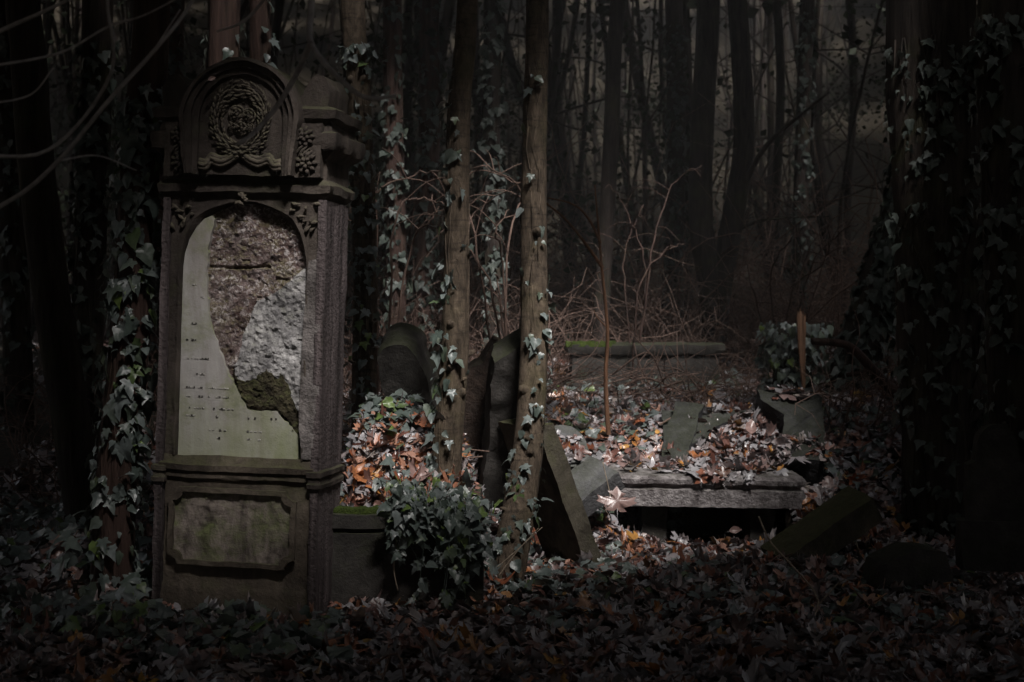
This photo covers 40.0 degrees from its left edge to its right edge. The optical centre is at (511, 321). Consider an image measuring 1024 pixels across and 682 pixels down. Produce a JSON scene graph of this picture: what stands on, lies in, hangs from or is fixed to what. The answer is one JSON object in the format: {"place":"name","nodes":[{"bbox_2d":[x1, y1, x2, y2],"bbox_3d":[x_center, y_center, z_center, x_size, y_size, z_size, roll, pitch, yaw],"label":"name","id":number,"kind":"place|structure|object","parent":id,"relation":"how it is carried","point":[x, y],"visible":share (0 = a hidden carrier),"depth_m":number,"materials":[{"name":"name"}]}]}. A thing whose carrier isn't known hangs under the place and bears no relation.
{"place":"outdoors","nodes":[
{"label":"outdoors","id":0,"kind":"place"},
{"bbox_2d":[0,0,1015,681],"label":"ground","id":1,"kind":"structure","parent":0,"point":[706,524],"depth_m":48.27,"materials":[{"name":"brown plant"}]},
{"bbox_2d":[34,0,55,344],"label":"tree","id":2,"kind":"object","parent":1,"relation":"on","point":[47,25],"visible":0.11,"depth_m":23.82,"materials":[{"name":"brown plant"}]},
{"bbox_2d":[5,0,96,523],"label":"leaning tree","id":3,"kind":"object","parent":1,"relation":"on","point":[63,373],"visible":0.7,"depth_m":8.11,"materials":[{"name":"brown plant"}]},
{"bbox_2d":[56,0,127,481],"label":"ivy tree","id":4,"kind":"object","parent":1,"relation":"on","point":[92,189],"visible":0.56,"depth_m":9.41,"materials":[{"name":"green plant"}]},
{"bbox_2d":[75,0,170,597],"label":"ivy tree","id":5,"kind":"object","parent":1,"relation":"on","point":[120,464],"visible":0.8,"depth_m":6.81,"materials":[{"name":"green plant"}]},
{"bbox_2d":[148,0,192,407],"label":"tree","id":6,"kind":"object","parent":1,"relation":"on","point":[176,59],"visible":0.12,"depth_m":12.40,"materials":[{"name":"brown plant"}]},
{"bbox_2d":[0,0,395,208],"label":"overhanging tree","id":7,"kind":"object","parent":1,"relation":"on","point":[310,47],"visible":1,"depth_m":4.05,"materials":[{"name":"brown plant"}]},
{"bbox_2d":[206,0,208,66],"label":"tree","id":8,"kind":"object","parent":1,"relation":"on","point":[207,55],"visible":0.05,"depth_m":25.35,"materials":[{"name":"brown plant"}]},
{"bbox_2d":[200,0,248,67],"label":"tree","id":9,"kind":"object","parent":1,"relation":"on","point":[224,44],"visible":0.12,"depth_m":8.62,"materials":[{"name":"brown plant"}]},
{"bbox_2d":[150,57,364,615],"bbox_3d":[-1.249,0.174,6.730,0.919,2.783,0.541,2,0,10],"label":"tombstone","id":10,"kind":"object","parent":1,"relation":"on","point":[247,468],"visible":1,"depth_m":6.59,"materials":[{"name":"stone"}]},
{"bbox_2d":[249,0,280,68],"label":"tree","id":11,"kind":"object","parent":1,"relation":"on","point":[260,41],"visible":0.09,"depth_m":9.34,"materials":[{"name":"brown plant"}]},
{"bbox_2d":[270,0,284,65],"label":"tree","id":12,"kind":"object","parent":1,"relation":"on","point":[278,16],"visible":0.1,"depth_m":26.55,"materials":[{"name":"brown plant"}]},
{"bbox_2d":[334,0,387,447],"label":"ivy tree","id":13,"kind":"object","parent":1,"relation":"on","point":[356,51],"visible":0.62,"depth_m":8.73,"materials":[{"name":"brown plant"}]},
{"bbox_2d":[378,149,385,329],"bbox_3d":[-2.120,-4.331,26.936,2.020,9.803,2.084,0,0,0],"label":"tree","id":14,"kind":"object","parent":1,"relation":"on","point":[383,210],"visible":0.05,"depth_m":26.68,"materials":[{"name":"brown plant"}]},
{"bbox_2d":[376,0,412,329],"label":"tree","id":15,"kind":"object","parent":1,"relation":"on","point":[391,112],"visible":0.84,"depth_m":12.42,"materials":[{"name":"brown plant"}]},
{"bbox_2d":[348,148,444,399],"bbox_3d":[-0.854,-0.244,10.272,0.979,2.105,0.978,0,0,0],"label":"bare shrub","id":16,"kind":"object","parent":1,"relation":"on","point":[404,274],"visible":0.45,"depth_m":10.22,"materials":[{"name":"brown plant"}]},
{"bbox_2d":[402,0,412,237],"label":"tree","id":17,"kind":"object","parent":1,"relation":"on","point":[406,112],"visible":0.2,"depth_m":32.45,"materials":[{"name":"brown plant"}]},
{"bbox_2d":[331,451,485,611],"bbox_3d":[-0.511,1.024,7.823,0.902,0.966,2.154,0,0,0],"label":"box tomb","id":18,"kind":"object","parent":1,"relation":"on","point":[362,565],"visible":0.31,"depth_m":6.76,"materials":[{"name":"stone"}]},
{"bbox_2d":[377,325,438,409],"bbox_3d":[-0.511,0.552,8.122,0.292,1.072,0.354,-15,20,8],"label":"headstone","id":19,"kind":"object","parent":18,"relation":"on","point":[406,363],"visible":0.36,"depth_m":7.88,"materials":[{"name":"stone"}]},
{"bbox_2d":[372,474,502,615],"bbox_3d":[-0.367,1.108,6.870,0.648,0.708,0.624,0,0,0],"label":"hanging ivy","id":20,"kind":"object","parent":18,"relation":"hanging from","point":[406,509],"visible":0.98,"depth_m":6.63,"materials":[{"name":"green plant"}]},
{"bbox_2d":[393,540,398,590],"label":"trailing stem","id":21,"kind":"object","parent":20,"relation":"hanging from","point":[394,569],"visible":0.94,"depth_m":6.66,"materials":[{"name":"brown plant"}]},
{"bbox_2d":[429,319,502,508],"bbox_3d":[-0.230,0.564,8.441,0.618,1.137,0.250,0,9,-6],"label":"headstone","id":22,"kind":"object","parent":18,"relation":"on","point":[475,412],"visible":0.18,"depth_m":8.32,"materials":[{"name":"stone"}]},
{"bbox_2d":[477,326,520,506],"bbox_3d":[-0.025,0.518,8.084,0.274,1.086,0.284,3,20,-8],"label":"headstone","id":23,"kind":"object","parent":18,"relation":"on","point":[502,378],"visible":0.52,"depth_m":7.97,"materials":[{"name":"stone"}]},
{"bbox_2d":[404,35,418,172],"bbox_3d":[-2.122,-5.430,35.316,2.832,12.152,1.246,0,0,-22],"label":"tree","id":24,"kind":"object","parent":1,"relation":"on","point":[414,68],"visible":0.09,"depth_m":34.82,"materials":[{"name":"brown plant"}]},
{"bbox_2d":[406,0,446,346],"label":"tree","id":25,"kind":"object","parent":1,"relation":"on","point":[429,60],"visible":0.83,"depth_m":13.91,"materials":[{"name":"brown plant"}]},
{"bbox_2d":[412,0,441,328],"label":"tree","id":26,"kind":"object","parent":1,"relation":"on","point":[415,9],"visible":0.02,"depth_m":28.44,"materials":[{"name":"brown plant"}]},
{"bbox_2d":[406,0,455,314],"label":"tree","id":27,"kind":"object","parent":1,"relation":"on","point":[448,9],"visible":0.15,"depth_m":25.73,"materials":[{"name":"brown plant"}]},
{"bbox_2d":[0,0,888,343],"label":"wood","id":28,"kind":"object","parent":1,"relation":"on","point":[762,28],"visible":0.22,"depth_m":29.36,"materials":[{"name":"brown plant"}]},
{"bbox_2d":[419,0,477,484],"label":"thin tree","id":29,"kind":"object","parent":1,"relation":"on","point":[453,354],"visible":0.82,"depth_m":7.24,"materials":[{"name":"brown plant"}]},
{"bbox_2d":[0,83,899,519],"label":"undergrowth","id":30,"kind":"object","parent":1,"relation":"on","point":[578,313],"visible":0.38,"depth_m":15.49,"materials":[{"name":"brown plant"}]},
{"bbox_2d":[429,150,521,339],"bbox_3d":[-0.143,-0.308,10.749,0.830,2.131,1.147,0,0,-12],"label":"bare shrub","id":31,"kind":"object","parent":1,"relation":"on","point":[504,284],"visible":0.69,"depth_m":10.75,"materials":[{"name":"brown plant"}]},
{"bbox_2d":[472,12,503,252],"bbox_3d":[-1.112,-5.243,32.120,6.258,11.696,7.651,0,0,19],"label":"tree","id":32,"kind":"object","parent":1,"relation":"on","point":[474,98],"visible":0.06,"depth_m":32.62,"materials":[{"name":"brown plant"}]},
{"bbox_2d":[0,368,981,672],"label":"ground ivy","id":33,"kind":"object","parent":1,"relation":"on","point":[134,588],"visible":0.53,"depth_m":6.85,"materials":[{"name":"green plant"}]},
{"bbox_2d":[497,527,541,574],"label":"dry stalk","id":34,"kind":"object","parent":33,"relation":"on","point":[516,551],"visible":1,"depth_m":7.15,"materials":[{"name":"brown plant"}]},
{"bbox_2d":[473,0,511,352],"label":"tree","id":35,"kind":"object","parent":1,"relation":"on","point":[492,29],"visible":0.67,"depth_m":13.42,"materials":[{"name":"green plant"}]},
{"bbox_2d":[31,0,976,348],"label":"understorey leaves","id":36,"kind":"object","parent":1,"relation":"on","point":[587,98],"visible":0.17,"depth_m":20.17,"materials":[{"name":"green plant"}]},
{"bbox_2d":[0,376,1023,681],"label":"twig litter","id":37,"kind":"object","parent":1,"relation":"on","point":[520,590],"visible":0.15,"depth_m":6.16,"materials":[{"name":"brown plant"}]},
{"bbox_2d":[0,328,1023,681],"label":"fallen leaves","id":38,"kind":"object","parent":1,"relation":"on","point":[720,454],"depth_m":6.47,"materials":[{"name":"brown plant"}]},
{"bbox_2d":[602,462,610,496],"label":"dry stalk","id":39,"kind":"object","parent":38,"relation":"on","point":[607,480],"visible":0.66,"depth_m":8.50,"materials":[{"name":"brown plant"}]},
{"bbox_2d":[596,486,636,514],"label":"maple leaf","id":40,"kind":"object","parent":38,"relation":"on","point":[617,501],"visible":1,"depth_m":8.30,"materials":[{"name":"brown plant"}]},
{"bbox_2d":[291,395,980,678],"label":"rust leaves","id":41,"kind":"object","parent":38,"relation":"on","point":[358,471],"visible":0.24,"depth_m":7.09,"materials":[{"name":"brown plant"}]},
{"bbox_2d":[408,458,436,480],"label":"maple leaf","id":42,"kind":"object","parent":41,"relation":"on","point":[422,474],"visible":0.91,"depth_m":7.10,"materials":[{"name":"brown plant"}]},
{"bbox_2d":[729,526,741,532],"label":"maple leaf","id":43,"kind":"object","parent":38,"relation":"on","point":[734,529],"visible":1,"depth_m":8.35,"materials":[{"name":"brown plant"}]},
{"bbox_2d":[758,516,844,642],"bbox_3d":[1.360,1.253,6.429,0.358,0.406,2.322,0,0,7],"label":"dry stalk","id":44,"kind":"object","parent":38,"relation":"on","point":[797,571],"visible":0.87,"depth_m":6.93,"materials":[{"name":"brown plant"}]},
{"bbox_2d":[856,542,864,560],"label":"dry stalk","id":45,"kind":"object","parent":38,"relation":"on","point":[859,551],"visible":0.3,"depth_m":7.40,"materials":[{"name":"brown plant"}]},
{"bbox_2d":[488,0,556,583],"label":"thin tree","id":46,"kind":"object","parent":1,"relation":"on","point":[518,513],"visible":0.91,"depth_m":7.64,"materials":[{"name":"brown plant"}]},
{"bbox_2d":[507,1,562,312],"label":"tree","id":47,"kind":"object","parent":1,"relation":"on","point":[556,51],"visible":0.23,"depth_m":25.85,"materials":[{"name":"brown plant"}]},
{"bbox_2d":[504,0,579,271],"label":"tree","id":48,"kind":"object","parent":1,"relation":"on","point":[567,61],"visible":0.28,"depth_m":26.78,"materials":[{"name":"brown plant"}]},
{"bbox_2d":[501,12,595,271],"bbox_3d":[-0.982,-5.603,35.756,8.130,12.572,7.392,0,0,-42],"label":"tree","id":49,"kind":"object","parent":1,"relation":"on","point":[514,77],"visible":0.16,"depth_m":35.52,"materials":[{"name":"brown plant"}]},
{"bbox_2d":[498,419,600,563],"bbox_3d":[0.211,0.956,7.851,0.119,0.878,0.450,-25,12,-28],"label":"leaning slab","id":50,"kind":"object","parent":1,"relation":"on","point":[565,531],"depth_m":7.71,"materials":[{"name":"stone"}]},
{"bbox_2d":[552,0,577,269],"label":"tree","id":51,"kind":"object","parent":1,"relation":"on","point":[564,140],"visible":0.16,"depth_m":34.02,"materials":[{"name":"brown plant"}]},
{"bbox_2d":[547,185,610,434],"bbox_3d":[0.446,-0.080,9.600,0.459,1.706,0.035,0,0,0],"label":"sapling","id":52,"kind":"object","parent":1,"relation":"on","point":[605,383],"visible":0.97,"depth_m":9.59,"materials":[{"name":"brown plant"}]},
{"bbox_2d":[571,455,624,516],"bbox_3d":[0.479,1.029,8.789,0.321,0.145,0.299,-36,34,-20],"label":"broken slab","id":53,"kind":"object","parent":1,"relation":"on","point":[589,476],"depth_m":8.70,"materials":[{"name":"grey stone"}]},
{"bbox_2d":[556,425,588,469],"bbox_3d":[0.329,0.830,9.031,0.308,0.097,0.363,0,42,-12],"label":"fallen headstone","id":54,"kind":"object","parent":53,"relation":"on","point":[567,431],"visible":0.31,"depth_m":9.06,"materials":[{"name":"grey stone"}]},
{"bbox_2d":[591,0,624,340],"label":"tree","id":55,"kind":"object","parent":1,"relation":"on","point":[611,116],"visible":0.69,"depth_m":14.43,"materials":[{"name":"brown plant"}]},
{"bbox_2d":[553,0,693,330],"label":"tree","id":56,"kind":"object","parent":1,"relation":"on","point":[601,9],"visible":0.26,"depth_m":20.69,"materials":[{"name":"brown plant"}]},
{"bbox_2d":[564,341,725,393],"bbox_3d":[1.235,0.474,13.351,1.476,0.598,0.814,0,0,0],"label":"tomb","id":57,"kind":"object","parent":1,"relation":"on","point":[615,349],"visible":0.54,"depth_m":13.00,"materials":[{"name":"stone"}]},
{"bbox_2d":[591,165,701,383],"bbox_3d":[1.259,-0.386,13.191,0.998,2.149,0.709,0,0,-11],"label":"bare shrub","id":58,"kind":"object","parent":1,"relation":"on","point":[645,287],"visible":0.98,"depth_m":13.10,"materials":[{"name":"brown plant"}]},
{"bbox_2d":[623,2,683,314],"bbox_3d":[2.463,-4.744,28.800,2.686,10.673,0.856,0,0,-23],"label":"tree","id":59,"kind":"object","parent":1,"relation":"on","point":[636,77],"visible":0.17,"depth_m":28.93,"materials":[{"name":"brown plant"}]},
{"bbox_2d":[656,0,690,340],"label":"tree","id":60,"kind":"object","parent":1,"relation":"on","point":[672,53],"visible":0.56,"depth_m":16.90,"materials":[{"name":"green plant"}]},
{"bbox_2d":[552,309,817,409],"bbox_3d":[1.382,0.493,11.666,2.433,1.182,2.037,0,0,8],"label":"brushwood","id":61,"kind":"object","parent":1,"relation":"on","point":[688,378],"visible":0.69,"depth_m":11.50,"materials":[{"name":"brown plant"}]},
{"bbox_2d":[633,325,659,387],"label":"dead twig","id":62,"kind":"object","parent":61,"relation":"on","point":[644,355],"visible":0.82,"depth_m":11.99,"materials":[{"name":"brown wood"}]},
{"bbox_2d":[624,340,694,392],"bbox_3d":[1.229,0.372,11.600,0.618,0.456,0.028,0,0,0],"label":"dead twig","id":63,"kind":"object","parent":61,"relation":"on","point":[634,380],"visible":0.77,"depth_m":11.59,"materials":[{"name":"brown wood"}]},
{"bbox_2d":[609,462,805,544],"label":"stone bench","id":64,"kind":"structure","parent":1,"relation":"on","point":[764,496],"depth_m":9.03,"materials":[{"name":"stone"}]},
{"bbox_2d":[661,388,829,485],"bbox_3d":[1.637,0.872,9.949,1.192,0.387,0.970,0,28,3],"label":"fallen monument","id":65,"kind":"object","parent":1,"relation":"on","point":[785,416],"visible":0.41,"depth_m":9.96,"materials":[{"name":"stone"}]},
{"bbox_2d":[745,420,756,437],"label":"maple leaf","id":66,"kind":"object","parent":65,"relation":"on","point":[751,427],"visible":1,"depth_m":9.51,"materials":[{"name":"brown plant"}]},
{"bbox_2d":[687,0,814,287],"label":"tree","id":67,"kind":"object","parent":1,"relation":"on","point":[752,12],"visible":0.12,"depth_m":23.21,"materials":[{"name":"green plant"}]},
{"bbox_2d":[688,0,828,356],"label":"twin tree","id":68,"kind":"object","parent":1,"relation":"on","point":[706,257],"visible":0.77,"depth_m":15.39,"materials":[{"name":"brown plant"}]},
{"bbox_2d":[770,0,784,314],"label":"tree","id":69,"kind":"object","parent":1,"relation":"on","point":[780,77],"visible":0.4,"depth_m":21.98,"materials":[{"name":"brown plant"}]},
{"bbox_2d":[753,309,836,392],"bbox_3d":[2.302,0.306,11.386,0.689,0.816,0.700,0,0,0],"label":"shrub","id":70,"kind":"object","parent":1,"relation":"on","point":[792,343],"visible":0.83,"depth_m":11.18,"materials":[{"name":"green plant"}]},
{"bbox_2d":[722,194,867,331],"bbox_3d":[2.914,-0.368,14.011,1.260,1.954,1.294,0,0,33],"label":"bare shrub","id":71,"kind":"object","parent":1,"relation":"on","point":[808,275],"visible":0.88,"depth_m":14.07,"materials":[{"name":"brown plant"}]},
{"bbox_2d":[782,0,820,323],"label":"tree","id":72,"kind":"object","parent":1,"relation":"on","point":[802,165],"visible":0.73,"depth_m":17.91,"materials":[{"name":"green plant"}]},
{"bbox_2d":[761,486,882,560],"bbox_3d":[1.809,1.237,8.215,0.671,0.173,0.270,-32,17,-12],"label":"fallen block","id":73,"kind":"object","parent":1,"relation":"on","point":[841,520],"depth_m":8.14,"materials":[{"name":"stone"}]},
{"bbox_2d":[843,0,857,311],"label":"tree","id":74,"kind":"object","parent":1,"relation":"on","point":[852,39],"visible":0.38,"depth_m":29.42,"materials":[{"name":"brown plant"}]},
{"bbox_2d":[824,161,895,395],"bbox_3d":[3.625,-2.789,12.598,6.759,7.791,7.444,0,0,-41],"label":"ivy tree","id":75,"kind":"object","parent":1,"relation":"on","point":[872,306],"visible":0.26,"depth_m":12.23,"materials":[{"name":"green plant"}]},
{"bbox_2d":[862,541,952,589],"bbox_3d":[2.017,1.242,7.208,0.408,0.202,0.235,-5,1,-12],"label":"field stone","id":76,"kind":"object","parent":1,"relation":"on","point":[912,563],"visible":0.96,"depth_m":7.12,"materials":[{"name":"grey stone"}]},
{"bbox_2d":[879,0,988,545],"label":"tree","id":77,"kind":"object","parent":1,"relation":"on","point":[932,224],"visible":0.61,"depth_m":8.66,"materials":[{"name":"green plant"}]},
{"bbox_2d":[962,0,1023,571],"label":"tree","id":78,"kind":"object","parent":1,"relation":"on","point":[997,48],"visible":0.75,"depth_m":7.88,"materials":[{"name":"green plant"}]}
]}

